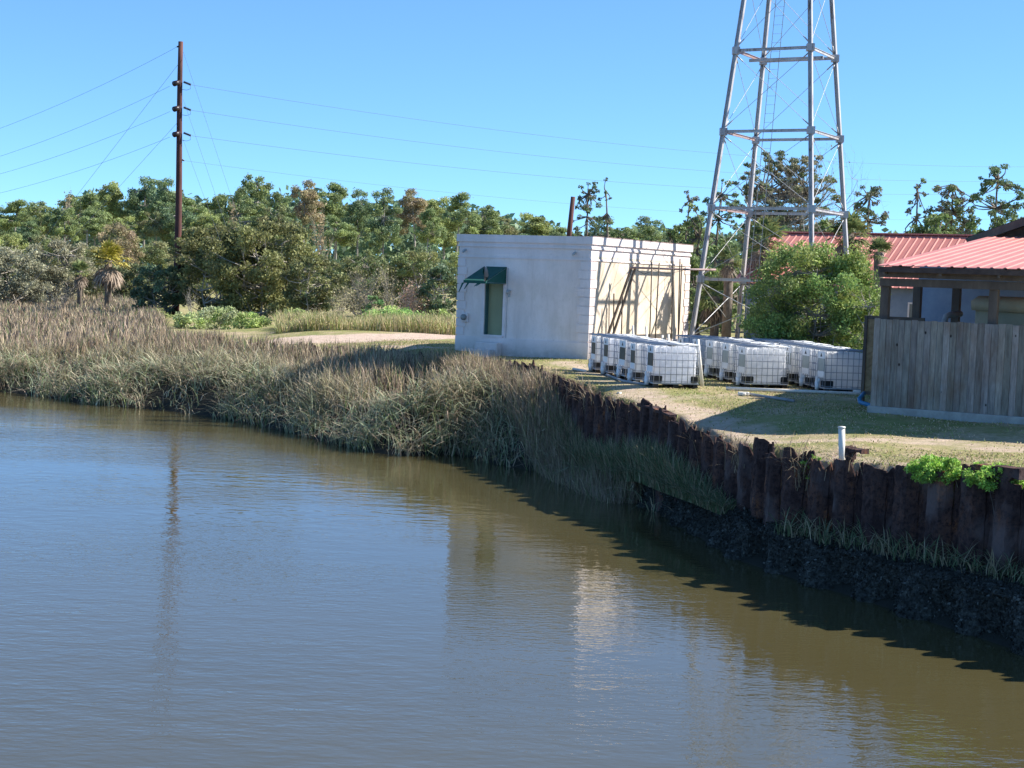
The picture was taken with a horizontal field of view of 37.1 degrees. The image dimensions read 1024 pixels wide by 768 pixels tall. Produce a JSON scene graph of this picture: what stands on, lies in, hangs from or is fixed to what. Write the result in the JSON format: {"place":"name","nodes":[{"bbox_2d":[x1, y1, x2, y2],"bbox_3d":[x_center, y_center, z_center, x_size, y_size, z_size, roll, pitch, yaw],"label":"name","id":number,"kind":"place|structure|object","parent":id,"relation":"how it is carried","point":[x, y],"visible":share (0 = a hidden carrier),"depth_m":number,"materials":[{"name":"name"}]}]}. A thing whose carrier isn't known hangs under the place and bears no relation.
{"place":"outdoors","nodes":[
{"label":"outdoors","id":0,"kind":"place"},
{"bbox_2d":[0,392,1023,767],"bbox_3d":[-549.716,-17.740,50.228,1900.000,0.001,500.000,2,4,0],"label":"water","id":1,"kind":"structure","parent":0,"point":[184,590],"depth_m":21.52,"materials":[{"name":"liquid"}]},
{"bbox_2d":[0,274,1023,647],"bbox_3d":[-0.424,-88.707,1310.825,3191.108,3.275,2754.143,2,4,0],"label":"ground","id":2,"kind":"structure","parent":0,"point":[996,436],"depth_m":36.77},
{"bbox_2d":[0,199,38,231],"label":"pine tree","id":3,"kind":"object","parent":2,"relation":"on","point":[7,221],"visible":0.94,"depth_m":189.46,"materials":[{"name":"green plant"}]},
{"bbox_2d":[0,244,55,304],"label":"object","id":4,"kind":"object","parent":2,"relation":"on","point":[21,282],"visible":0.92,"depth_m":110.61,"materials":[{"name":"green plant"}]},
{"bbox_2d":[18,200,56,237],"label":"pine tree","id":5,"kind":"object","parent":2,"relation":"on","point":[33,210],"visible":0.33,"depth_m":209.32,"materials":[{"name":"green plant"}]},
{"bbox_2d":[15,238,96,302],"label":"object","id":6,"kind":"object","parent":2,"relation":"on","point":[56,274],"visible":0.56,"depth_m":114.78,"materials":[{"name":"green plant"}]},
{"bbox_2d":[40,194,85,241],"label":"pine tree","id":7,"kind":"object","parent":2,"relation":"on","point":[46,222],"visible":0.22,"depth_m":189.66,"materials":[{"name":"green plant"}]},
{"bbox_2d":[47,207,81,241],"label":"pine tree","id":8,"kind":"object","parent":2,"relation":"on","point":[56,230],"visible":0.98,"depth_m":160.35,"materials":[{"name":"green plant"}]},
{"bbox_2d":[67,259,91,306],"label":"palm tree","id":9,"kind":"object","parent":2,"relation":"on","point":[80,279],"visible":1,"depth_m":103.65,"materials":[{"name":"green plant"}]},
{"bbox_2d":[68,209,111,245],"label":"pine tree","id":10,"kind":"object","parent":2,"relation":"on","point":[92,228],"visible":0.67,"depth_m":168.05,"materials":[{"name":"green plant"}]},
{"bbox_2d":[71,192,113,244],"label":"pine tree","id":11,"kind":"object","parent":2,"relation":"on","point":[86,201],"visible":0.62,"depth_m":181.61,"materials":[{"name":"green plant"}]},
{"bbox_2d":[66,253,121,297],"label":"spreading tree","id":12,"kind":"object","parent":2,"relation":"on","point":[91,289],"visible":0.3,"depth_m":118.79,"materials":[{"name":"green plant"}]},
{"bbox_2d":[87,237,134,307],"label":"palm tree","id":13,"kind":"object","parent":2,"relation":"on","point":[109,277],"visible":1,"depth_m":99.34,"materials":[{"name":"green plant"}]},
{"bbox_2d":[95,181,129,223],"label":"pine tree","id":14,"kind":"object","parent":2,"relation":"on","point":[111,204],"visible":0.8,"depth_m":189.06,"materials":[{"name":"green plant"}]},
{"bbox_2d":[0,291,231,360],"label":"cordgrass","id":15,"kind":"object","parent":2,"relation":"on","point":[31,321],"visible":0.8,"depth_m":75.73,"materials":[{"name":"beige plant"}]},
{"bbox_2d":[96,221,144,285],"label":"broadleaf tree","id":16,"kind":"object","parent":2,"relation":"on","point":[120,230],"visible":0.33,"depth_m":142.41,"materials":[{"name":"green plant"}]},
{"bbox_2d":[112,262,153,299],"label":"spreading tree","id":17,"kind":"object","parent":2,"relation":"on","point":[128,274],"visible":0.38,"depth_m":108.96,"materials":[{"name":"green plant"}]},
{"bbox_2d":[124,176,164,263],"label":"pine tree","id":18,"kind":"object","parent":2,"relation":"on","point":[139,211],"visible":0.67,"depth_m":188.71,"materials":[{"name":"green plant"}]},
{"bbox_2d":[124,241,172,292],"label":"broadleaf tree","id":19,"kind":"object","parent":2,"relation":"on","point":[153,251],"visible":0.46,"depth_m":144.86,"materials":[{"name":"green plant"}]},
{"bbox_2d":[137,211,169,256],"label":"pine tree","id":20,"kind":"object","parent":2,"relation":"on","point":[152,228],"visible":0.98,"depth_m":165.18,"materials":[{"name":"green plant"}]},
{"bbox_2d":[129,262,188,314],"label":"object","id":21,"kind":"object","parent":2,"relation":"on","point":[155,274],"visible":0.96,"depth_m":91.44,"materials":[{"name":"green plant"}]},
{"bbox_2d":[146,177,185,253],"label":"pine tree","id":22,"kind":"object","parent":2,"relation":"on","point":[168,196],"visible":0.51,"depth_m":180.74,"materials":[{"name":"green plant"}]},
{"bbox_2d":[157,203,198,248],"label":"pine tree","id":23,"kind":"object","parent":2,"relation":"on","point":[170,219],"visible":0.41,"depth_m":165.08,"materials":[{"name":"green plant"}]},
{"bbox_2d":[172,41,190,314],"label":"utility pole","id":24,"kind":"object","parent":2,"relation":"on","point":[177,134],"visible":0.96,"depth_m":92.16,"materials":[{"name":"brown"}]},
{"bbox_2d":[172,311,208,329],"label":"bush","id":25,"kind":"object","parent":2,"relation":"on","point":[181,322],"visible":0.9,"depth_m":71.59,"materials":[{"name":"green plant"}]},
{"bbox_2d":[196,193,235,221],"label":"pine tree","id":26,"kind":"object","parent":2,"relation":"on","point":[221,199],"visible":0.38,"depth_m":197.69,"materials":[{"name":"green plant"}]},
{"bbox_2d":[196,305,238,329],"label":"bush","id":27,"kind":"object","parent":2,"relation":"on","point":[215,311],"visible":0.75,"depth_m":73.80,"materials":[{"name":"green plant"}]},
{"bbox_2d":[166,222,270,318],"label":"spreading tree","id":28,"kind":"object","parent":2,"relation":"on","point":[189,255],"visible":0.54,"depth_m":90.41,"materials":[{"name":"green plant"}]},
{"bbox_2d":[220,186,257,229],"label":"pine tree","id":29,"kind":"object","parent":2,"relation":"on","point":[241,193],"visible":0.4,"depth_m":196.92,"materials":[{"name":"green plant"}]},
{"bbox_2d":[230,311,271,328],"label":"bush","id":30,"kind":"object","parent":2,"relation":"on","point":[245,323],"visible":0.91,"depth_m":72.73,"materials":[{"name":"green plant"}]},
{"bbox_2d":[241,174,273,218],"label":"pine tree","id":31,"kind":"object","parent":2,"relation":"on","point":[257,194],"visible":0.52,"depth_m":208.73,"materials":[{"name":"green plant"}]},
{"bbox_2d":[198,219,326,319],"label":"spreading tree","id":32,"kind":"object","parent":2,"relation":"on","point":[224,274],"visible":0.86,"depth_m":88.75,"materials":[{"name":"green plant"}]},
{"bbox_2d":[255,206,294,261],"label":"pine tree","id":33,"kind":"object","parent":2,"relation":"on","point":[280,218],"visible":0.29,"depth_m":164.06,"materials":[{"name":"green plant"}]},
{"bbox_2d":[256,192,297,251],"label":"pine tree","id":34,"kind":"object","parent":2,"relation":"on","point":[277,202],"visible":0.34,"depth_m":204.19,"materials":[{"name":"green plant"}]},
{"bbox_2d":[290,179,324,241],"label":"pine tree","id":35,"kind":"object","parent":2,"relation":"on","point":[309,199],"visible":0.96,"depth_m":200.58,"materials":[{"name":"brown plant"}]},
{"bbox_2d":[279,254,349,313],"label":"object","id":36,"kind":"object","parent":2,"relation":"on","point":[316,296],"visible":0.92,"depth_m":86.24,"materials":[{"name":"green plant"}]},
{"bbox_2d":[309,182,349,259],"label":"pine tree","id":37,"kind":"object","parent":2,"relation":"on","point":[338,195],"visible":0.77,"depth_m":204.85,"materials":[{"name":"green plant"}]},
{"bbox_2d":[0,322,673,516],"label":"cordgrass","id":38,"kind":"object","parent":2,"relation":"on","point":[344,377],"visible":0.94,"depth_m":49.80,"materials":[{"name":"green plant"}]},
{"bbox_2d":[317,213,359,260],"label":"pine tree","id":39,"kind":"object","parent":2,"relation":"on","point":[341,237],"visible":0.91,"depth_m":169.29,"materials":[{"name":"green plant"}]},
{"bbox_2d":[340,187,373,255],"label":"pine tree","id":40,"kind":"object","parent":2,"relation":"on","point":[360,219],"visible":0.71,"depth_m":183.62,"materials":[{"name":"green plant"}]},
{"bbox_2d":[267,306,456,334],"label":"reeds","id":41,"kind":"object","parent":2,"relation":"on","point":[284,322],"visible":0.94,"depth_m":66.47,"materials":[{"name":"green plant"}]},
{"bbox_2d":[334,249,394,315],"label":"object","id":42,"kind":"object","parent":2,"relation":"on","point":[357,262],"visible":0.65,"depth_m":102.90,"materials":[{"name":"green plant"}]},
{"bbox_2d":[339,261,392,315],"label":"bare shrub","id":43,"kind":"object","parent":2,"relation":"on","point":[363,300],"visible":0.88,"depth_m":85.90,"materials":[{"name":"grey plant"}]},
{"bbox_2d":[364,187,402,267],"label":"pine tree","id":44,"kind":"object","parent":2,"relation":"on","point":[380,230],"visible":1,"depth_m":178.86,"materials":[{"name":"green plant"}]},
{"bbox_2d":[393,188,428,247],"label":"pine tree","id":45,"kind":"object","parent":2,"relation":"on","point":[407,214],"visible":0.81,"depth_m":181.16,"materials":[{"name":"brown plant"}]},
{"bbox_2d":[378,248,446,312],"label":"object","id":46,"kind":"object","parent":2,"relation":"on","point":[420,261],"visible":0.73,"depth_m":103.77,"materials":[{"name":"green plant"}]},
{"bbox_2d":[396,278,429,314],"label":"bare shrub","id":47,"kind":"object","parent":2,"relation":"on","point":[409,305],"visible":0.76,"depth_m":83.67,"materials":[{"name":"brown plant"}]},
{"bbox_2d":[412,208,447,251],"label":"pine tree","id":48,"kind":"object","parent":2,"relation":"on","point":[428,232],"visible":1,"depth_m":169.87,"materials":[{"name":"green plant"}]},
{"bbox_2d":[415,262,458,318],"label":"spreading tree","id":49,"kind":"object","parent":2,"relation":"on","point":[443,274],"visible":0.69,"depth_m":83.48,"materials":[{"name":"green plant"}]},
{"bbox_2d":[419,196,459,290],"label":"pine tree","id":50,"kind":"object","parent":2,"relation":"on","point":[434,204],"visible":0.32,"depth_m":199.57,"materials":[{"name":"green plant"}]},
{"bbox_2d":[439,192,482,251],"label":"pine tree","id":51,"kind":"object","parent":2,"relation":"on","point":[455,221],"visible":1,"depth_m":192.59,"materials":[{"name":"green plant"}]},
{"bbox_2d":[459,205,503,234],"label":"pine tree","id":52,"kind":"object","parent":2,"relation":"on","point":[493,216],"visible":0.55,"depth_m":197.59,"materials":[{"name":"green plant"}]},
{"bbox_2d":[2,185,980,302],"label":"woods","id":53,"kind":"object","parent":2,"relation":"on","point":[391,250],"visible":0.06,"depth_m":232.35,"materials":[{"name":"green plant"}]},
{"bbox_2d":[414,345,642,503],"bbox_3d":[0.263,0.974,41.816,2.314,3.467,16.798,1,4,-19],"label":"cordgrass","id":54,"kind":"object","parent":2,"relation":"on","point":[521,389],"visible":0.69,"depth_m":39.99,"materials":[{"name":"green plant"}]},
{"bbox_2d":[519,212,552,235],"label":"pine tree","id":55,"kind":"object","parent":2,"relation":"on","point":[536,226],"visible":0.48,"depth_m":206.88,"materials":[{"name":"green plant"}]},
{"bbox_2d":[455,234,692,359],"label":"utility building","id":56,"kind":"structure","parent":2,"relation":"on","point":[535,296],"depth_m":49.77,"materials":[{"name":"paint"}]},
{"bbox_2d":[488,284,502,334],"bbox_3d":[-0.509,-2.538,50.335,0.630,1.835,0.110,4,5,30],"label":"door","id":57,"kind":"structure","parent":56,"relation":"in","point":[495,306],"depth_m":50.35,"materials":[{"name":"paint"}]},
{"bbox_2d":[572,182,602,236],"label":"sparse tree","id":58,"kind":"object","parent":2,"relation":"on","point":[586,207],"visible":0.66,"depth_m":117.25,"materials":[{"name":"green plant"}]},
{"bbox_2d":[588,333,635,372],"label":"liquid tank","id":59,"kind":"object","parent":2,"relation":"on","point":[595,348],"visible":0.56,"depth_m":44.17,"materials":[{"name":"plastic"}]},
{"bbox_2d":[600,335,648,375],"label":"liquid tank","id":60,"kind":"object","parent":2,"relation":"on","point":[607,365],"visible":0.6,"depth_m":42.79,"materials":[{"name":"plastic"}]},
{"bbox_2d":[236,342,1023,576],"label":"sheet pile wall","id":61,"kind":"structure","parent":2,"relation":"on","point":[754,485],"depth_m":25.84,"materials":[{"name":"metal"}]},
{"bbox_2d":[540,363,979,492],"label":"dry grass","id":62,"kind":"structure","parent":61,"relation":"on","point":[731,440],"depth_m":29.57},
{"bbox_2d":[613,337,666,379],"bbox_3d":[3.478,-0.699,41.864,1.335,1.113,1.020,2,5,-15],"label":"liquid tank","id":63,"kind":"object","parent":2,"relation":"on","point":[622,364],"visible":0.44,"depth_m":41.58,"materials":[{"name":"plastic"}]},
{"bbox_2d":[626,340,676,381],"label":"liquid tank","id":64,"kind":"object","parent":2,"relation":"on","point":[635,357],"visible":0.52,"depth_m":40.06,"materials":[{"name":"plastic"}]},
{"bbox_2d":[283,338,1023,466],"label":"lawn grass","id":65,"kind":"structure","parent":2,"relation":"on","point":[428,342],"depth_m":33.94,"materials":[{"name":"plant"}]},
{"bbox_2d":[607,259,715,340],"bbox_3d":[4.733,-2.360,49.520,4.262,3.441,1.177,1,4,-13],"label":"pipe rack","id":66,"kind":"object","parent":2,"relation":"on","point":[658,268],"visible":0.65,"depth_m":49.57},
{"bbox_2d":[642,342,699,387],"bbox_3d":[4.015,-0.499,39.132,1.335,1.113,1.020,1,4,-11],"label":"liquid tank","id":67,"kind":"object","parent":2,"relation":"on","point":[672,365],"visible":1,"depth_m":38.71,"materials":[{"name":"plastic"}]},
{"bbox_2d":[682,202,703,294],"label":"oak tree","id":68,"kind":"object","parent":2,"relation":"on","point":[694,235],"visible":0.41,"depth_m":97.43,"materials":[{"name":"green plant"}]},
{"bbox_2d":[688,252,720,331],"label":"oak tree","id":69,"kind":"object","parent":2,"relation":"on","point":[694,262],"visible":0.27,"depth_m":79.56,"materials":[{"name":"green plant"}]},
{"bbox_2d":[690,274,735,335],"bbox_3d":[7.388,-2.450,55.954,1.908,3.222,1.911,-2,5,-42],"label":"palm tree","id":70,"kind":"object","parent":2,"relation":"on","point":[716,317],"visible":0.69,"depth_m":55.78,"materials":[{"name":"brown plant"}]},
{"bbox_2d":[700,179,740,266],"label":"sparse tree","id":71,"kind":"object","parent":2,"relation":"on","point":[728,203],"visible":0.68,"depth_m":103.15,"materials":[{"name":"green plant"}]},
{"bbox_2d":[699,237,745,333],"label":"oak tree","id":72,"kind":"object","parent":2,"relation":"on","point":[736,285],"visible":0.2,"depth_m":83.61,"materials":[{"name":"green plant"}]},
{"bbox_2d":[714,245,742,336],"bbox_3d":[7.628,-2.800,53.923,1.258,4.226,1.304,2,4,0],"label":"palm tree","id":73,"kind":"object","parent":2,"relation":"on","point":[727,271],"visible":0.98,"depth_m":53.78,"materials":[{"name":"brown plant"}]},
{"bbox_2d":[702,338,754,378],"bbox_3d":[6.059,-0.733,43.270,1.334,1.113,1.020,1,4,-11],"label":"liquid tank","id":74,"kind":"object","parent":2,"relation":"on","point":[711,360],"visible":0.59,"depth_m":42.87,"materials":[{"name":"plastic"}]},
{"bbox_2d":[716,340,771,382],"bbox_3d":[6.311,-0.614,41.977,1.335,1.113,1.020,2,4,-12],"label":"liquid tank","id":75,"kind":"object","parent":2,"relation":"on","point":[725,371],"visible":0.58,"depth_m":41.58,"materials":[{"name":"plastic"}]},
{"bbox_2d":[736,179,775,250],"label":"sparse tree","id":76,"kind":"object","parent":2,"relation":"on","point":[760,187],"visible":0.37,"depth_m":91.40,"materials":[{"name":"green plant"}]},
{"bbox_2d":[732,344,789,387],"bbox_3d":[6.571,-0.489,40.690,1.335,1.113,1.020,1,4,-11],"label":"liquid tank","id":77,"kind":"object","parent":2,"relation":"on","point":[762,366],"visible":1,"depth_m":40.27,"materials":[{"name":"plastic"}]},
{"bbox_2d":[737,216,792,272],"bbox_3d":[9.297,-3.566,56.882,2.356,5.495,2.616,2,4,0],"label":"palm tree","id":78,"kind":"object","parent":2,"relation":"on","point":[772,225],"visible":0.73,"depth_m":56.45,"materials":[{"name":"green plant"}]},
{"bbox_2d":[689,0,848,339],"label":"water tower","id":79,"kind":"structure","parent":2,"relation":"on","point":[756,140],"depth_m":51.32,"materials":[{"name":"metal"}]},
{"bbox_2d":[545,405,1023,585],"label":"ledge grass","id":80,"kind":"structure","parent":2,"relation":"on","point":[660,470],"depth_m":30.88,"materials":[{"name":"plant"}]},
{"bbox_2d":[730,150,840,292],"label":"sparse tree","id":81,"kind":"object","parent":2,"relation":"on","point":[793,166],"visible":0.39,"depth_m":94.37,"materials":[{"name":"green plant"}]},
{"bbox_2d":[726,387,860,394],"bbox_3d":[7.183,0.181,39.018,3.413,0.091,0.090,2,4,5],"label":"white pipe","id":82,"kind":"object","parent":2,"relation":"on","point":[789,390],"visible":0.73,"depth_m":38.99,"materials":[{"name":"plastic"}]},
{"bbox_2d":[778,342,832,384],"bbox_3d":[8.035,-0.576,42.262,1.335,1.113,1.020,1,5,-14],"label":"liquid tank","id":83,"kind":"object","parent":2,"relation":"on","point":[790,365],"visible":0.41,"depth_m":41.76,"materials":[{"name":"plastic"}]},
{"bbox_2d":[728,143,886,238],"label":"bare tree","id":84,"kind":"object","parent":2,"relation":"on","point":[800,216],"visible":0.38,"depth_m":92.94,"materials":[{"name":"green plant"}]},
{"bbox_2d":[742,234,891,348],"bbox_3d":[9.103,-2.123,46.009,4.408,4.719,4.575,2,4,0],"label":"leafy bush","id":85,"kind":"object","parent":2,"relation":"on","point":[848,272],"visible":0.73,"depth_m":45.09,"materials":[{"name":"green plant"}]},
{"bbox_2d":[794,345,851,388],"bbox_3d":[8.314,-0.462,41.053,1.334,1.113,1.020,1,4,-13],"label":"liquid tank","id":86,"kind":"object","parent":2,"relation":"on","point":[803,376],"visible":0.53,"depth_m":40.75,"materials":[{"name":"plastic"}]},
{"bbox_2d":[630,486,1023,655],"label":"oyster bank","id":87,"kind":"structure","parent":2,"relation":"on","point":[974,623],"depth_m":24.36,"materials":[{"name":"stone"}]},
{"bbox_2d":[631,482,1023,655],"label":"oyster shells","id":88,"kind":"object","parent":87,"relation":"on","point":[760,524],"visible":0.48,"depth_m":24.54,"materials":[{"name":"grey stone"}]},
{"bbox_2d":[811,348,862,391],"bbox_3d":[8.509,-0.361,39.832,1.335,1.113,1.020,1,4,-9],"label":"liquid tank","id":89,"kind":"object","parent":2,"relation":"on","point":[836,369],"visible":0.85,"depth_m":39.40,"materials":[{"name":"plastic"}]},
{"bbox_2d":[821,209,873,256],"bbox_3d":[11.965,-3.451,54.900,2.182,5.780,2.207,2,4,0],"label":"palm tree","id":90,"kind":"object","parent":2,"relation":"on","point":[855,223],"visible":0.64,"depth_m":54.52,"materials":[{"name":"green plant"}]},
{"bbox_2d":[823,281,880,352],"bbox_3d":[10.085,-1.321,44.501,1.874,3.366,2.041,2,4,0],"label":"leafy bush","id":91,"kind":"object","parent":2,"relation":"on","point":[858,340],"visible":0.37,"depth_m":44.24,"materials":[{"name":"green plant"}]},
{"bbox_2d":[733,231,974,340],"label":"long building","id":92,"kind":"structure","parent":2,"relation":"on","point":[909,244],"depth_m":56.13,"materials":[{"name":"red metal"}]},
{"bbox_2d":[852,185,889,232],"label":"sparse tree","id":93,"kind":"object","parent":2,"relation":"on","point":[868,211],"visible":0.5,"depth_m":104.93,"materials":[{"name":"green plant"}]},
{"bbox_2d":[863,236,895,309],"bbox_3d":[12.310,-2.682,51.904,1.212,4.754,1.301,6,6,43],"label":"palm tree","id":94,"kind":"object","parent":2,"relation":"on","point":[880,245],"visible":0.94,"depth_m":51.67,"materials":[{"name":"green plant"}]},
{"bbox_2d":[861,315,924,400],"bbox_3d":[8.885,-0.493,35.687,1.400,2.160,0.100,4,5,30],"label":"side panel","id":95,"kind":"object","parent":2,"relation":"on","point":[867,358],"visible":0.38,"depth_m":35.93,"materials":[{"name":"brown wood"}]},
{"bbox_2d":[903,178,928,232],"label":"sparse tree","id":96,"kind":"object","parent":2,"relation":"on","point":[915,220],"visible":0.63,"depth_m":107.25,"materials":[{"name":"green plant"}]},
{"bbox_2d":[904,453,961,487],"bbox_3d":[6.730,1.567,24.260,1.126,0.907,1.120,2,4,0],"label":"weed clump","id":97,"kind":"object","parent":2,"relation":"on","point":[930,465],"visible":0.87,"depth_m":23.95,"materials":[{"name":"green plant"}]},
{"bbox_2d":[909,212,956,233],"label":"oak tree","id":98,"kind":"object","parent":2,"relation":"on","point":[934,224],"visible":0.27,"depth_m":91.38,"materials":[{"name":"green plant"}]},
{"bbox_2d":[867,318,1023,424],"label":"plank fence","id":99,"kind":"object","parent":2,"relation":"on","point":[897,335],"visible":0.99,"depth_m":32.30,"materials":[{"name":"wood"}]},
{"bbox_2d":[876,236,1023,410],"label":"open shed","id":100,"kind":"structure","parent":2,"relation":"on","point":[959,277],"depth_m":33.33,"materials":[{"name":"red metal"}]},
{"bbox_2d":[926,184,974,233],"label":"sparse tree","id":101,"kind":"object","parent":2,"relation":"on","point":[956,211],"visible":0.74,"depth_m":106.81,"materials":[{"name":"green plant"}]},
{"bbox_2d":[959,461,1023,510],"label":"weed clump","id":102,"kind":"object","parent":2,"relation":"on","point":[981,481],"visible":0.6,"depth_m":23.03,"materials":[{"name":"green plant"}]},
{"bbox_2d":[965,217,1023,241],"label":"gable house","id":103,"kind":"structure","parent":2,"relation":"on","point":[1014,228],"depth_m":41.56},
{"bbox_2d":[969,164,1023,230],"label":"sparse tree","id":104,"kind":"object","parent":2,"relation":"on","point":[1002,207],"visible":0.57,"depth_m":104.96,"materials":[{"name":"green plant"}]},
{"bbox_2d":[971,296,1023,414],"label":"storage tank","id":105,"kind":"object","parent":2,"relation":"on","point":[1011,310],"visible":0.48,"depth_m":32.55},
{"bbox_2d":[0,0,1023,276],"label":"sky","id":106,"kind":"structure","parent":0,"point":[939,84],"materials":[{"name":"blue"}]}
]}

